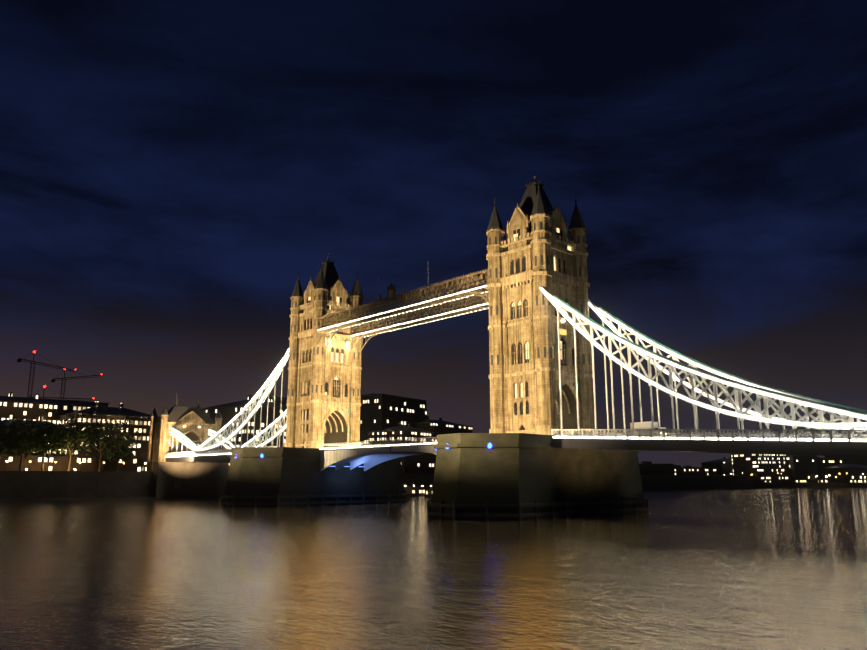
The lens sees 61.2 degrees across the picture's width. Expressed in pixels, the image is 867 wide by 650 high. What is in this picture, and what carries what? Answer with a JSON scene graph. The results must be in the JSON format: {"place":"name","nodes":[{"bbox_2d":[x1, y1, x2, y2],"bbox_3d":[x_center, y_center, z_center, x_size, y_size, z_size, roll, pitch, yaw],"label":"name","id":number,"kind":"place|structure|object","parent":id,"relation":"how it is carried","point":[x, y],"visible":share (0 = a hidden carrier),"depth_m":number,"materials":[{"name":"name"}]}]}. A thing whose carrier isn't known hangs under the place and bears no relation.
{"place":"outdoors","nodes":[
{"label":"outdoors","id":0,"kind":"place"},
{"bbox_2d":[0,392,472,472],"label":"buildings","id":1,"kind":"structure","parent":0,"point":[388,417],"depth_m":312.13,"materials":[{"name":"brown"}]},
{"bbox_2d":[0,488,866,649],"bbox_3d":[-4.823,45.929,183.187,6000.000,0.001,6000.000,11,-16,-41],"label":"river","id":2,"kind":"structure","parent":0,"point":[738,569],"depth_m":56.11,"materials":[{"name":"brown liquid"}]},
{"bbox_2d":[146,390,228,498],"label":"abutment","id":3,"kind":"object","parent":2,"relation":"on","point":[182,480],"visible":0.75,"depth_m":280.37,"materials":[{"name":"stone"}]},
{"bbox_2d":[220,447,406,506],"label":"pier","id":4,"kind":"structure","parent":2,"relation":"on","point":[276,477],"depth_m":198.35,"materials":[{"name":"stone"}]},
{"bbox_2d":[165,349,288,462],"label":"side span","id":5,"kind":"object","parent":4,"relation":"on","point":[202,455],"visible":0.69,"depth_m":248.60,"materials":[{"name":"metal"}]},
{"bbox_2d":[284,252,363,447],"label":"tower","id":6,"kind":"structure","parent":4,"relation":"on","point":[323,404],"depth_m":217.57,"materials":[{"name":"stone"}]},
{"bbox_2d":[403,484,432,497],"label":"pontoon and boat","id":7,"kind":"object","parent":2,"relation":"on","point":[420,491],"visible":0.33,"depth_m":312.84,"materials":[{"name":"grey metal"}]},
{"bbox_2d":[427,433,648,520],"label":"pier","id":8,"kind":"structure","parent":2,"relation":"on","point":[501,476],"depth_m":136.59,"materials":[{"name":"stone"}]},
{"bbox_2d":[319,437,436,470],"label":"bascules","id":9,"kind":"object","parent":8,"relation":"attached to","point":[371,455],"visible":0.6,"depth_m":195.32,"materials":[{"name":"white metal"}]},
{"bbox_2d":[486,172,593,437],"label":"tower","id":10,"kind":"structure","parent":8,"relation":"on","point":[532,252],"depth_m":157.04,"materials":[{"name":"stone"}]},
{"bbox_2d":[317,268,488,352],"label":"walkways","id":11,"kind":"structure","parent":10,"relation":"attached to","point":[471,293],"depth_m":191.35,"materials":[{"name":"metal"}]},
{"bbox_2d":[329,319,566,343],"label":"flood lamp bulbs","id":12,"kind":"object","parent":10,"relation":"attached to","point":[562,332],"visible":0.77,"depth_m":155.24,"materials":[{"name":"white glass"}]},
{"bbox_2d":[539,287,866,456],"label":"side span","id":13,"kind":"object","parent":8,"relation":"on","point":[830,444],"visible":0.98,"depth_m":125.62,"materials":[{"name":"metal"}]},
{"bbox_2d":[630,421,665,436],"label":"truck","id":14,"kind":"object","parent":13,"relation":"on","point":[642,425],"visible":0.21,"depth_m":133.15,"materials":[{"name":"grey metal"}]},
{"bbox_2d":[0,471,866,501],"bbox_3d":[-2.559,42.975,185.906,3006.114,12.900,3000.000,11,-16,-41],"label":"river banks","id":15,"kind":"object","parent":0,"point":[25,486],"visible":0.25,"depth_m":263.20,"materials":[{"name":"stone"}]},
{"bbox_2d":[0,421,15,455],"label":"tree","id":16,"kind":"object","parent":15,"relation":"on","point":[3,439],"visible":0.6,"depth_m":245.81,"materials":[{"name":"green plant"}]},
{"bbox_2d":[0,418,30,469],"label":"tree","id":17,"kind":"object","parent":15,"relation":"on","point":[15,428],"visible":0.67,"depth_m":247.15,"materials":[{"name":"green plant"}]},
{"bbox_2d":[0,417,50,470],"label":"tree","id":18,"kind":"object","parent":15,"relation":"on","point":[25,447],"visible":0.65,"depth_m":250.99,"materials":[{"name":"green plant"}]},
{"bbox_2d":[10,418,74,470],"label":"tree","id":19,"kind":"object","parent":15,"relation":"on","point":[52,446],"visible":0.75,"depth_m":256.02,"materials":[{"name":"green plant"}]},
{"bbox_2d":[17,351,75,397],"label":"crane","id":20,"kind":"object","parent":15,"relation":"on","point":[19,360],"visible":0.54,"depth_m":526.87,"materials":[{"name":"grey metal"}]},
{"bbox_2d":[27,385,93,400],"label":"crane","id":21,"kind":"object","parent":15,"relation":"on","point":[44,386],"visible":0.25,"depth_m":486.40,"materials":[{"name":"grey metal"}]},
{"bbox_2d":[43,414,105,470],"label":"tree","id":22,"kind":"object","parent":15,"relation":"on","point":[75,431],"visible":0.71,"depth_m":262.61,"materials":[{"name":"green plant"}]},
{"bbox_2d":[51,369,101,399],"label":"crane","id":23,"kind":"object","parent":15,"relation":"on","point":[54,380],"visible":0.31,"depth_m":563.38,"materials":[{"name":"grey metal"}]},
{"bbox_2d":[68,406,142,470],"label":"tree","id":24,"kind":"object","parent":15,"relation":"on","point":[104,441],"visible":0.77,"depth_m":268.28,"materials":[{"name":"green plant"}]},
{"bbox_2d":[99,432,134,470],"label":"tree","id":25,"kind":"object","parent":15,"relation":"on","point":[119,453],"visible":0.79,"depth_m":281.43,"materials":[{"name":"green plant"}]},
{"bbox_2d":[6,460,229,470],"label":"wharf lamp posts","id":26,"kind":"object","parent":15,"relation":"on","point":[74,469],"visible":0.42,"depth_m":257.81,"materials":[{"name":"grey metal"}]},
{"bbox_2d":[639,453,866,481],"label":"city","id":27,"kind":"object","parent":15,"relation":"on","point":[783,468],"visible":0.33,"depth_m":597.70,"materials":[{"name":"brown brick"}]},
{"bbox_2d":[0,0,866,466],"label":"sky","id":28,"kind":"structure","parent":0,"point":[170,170],"materials":[{"name":"blue"}]}
]}

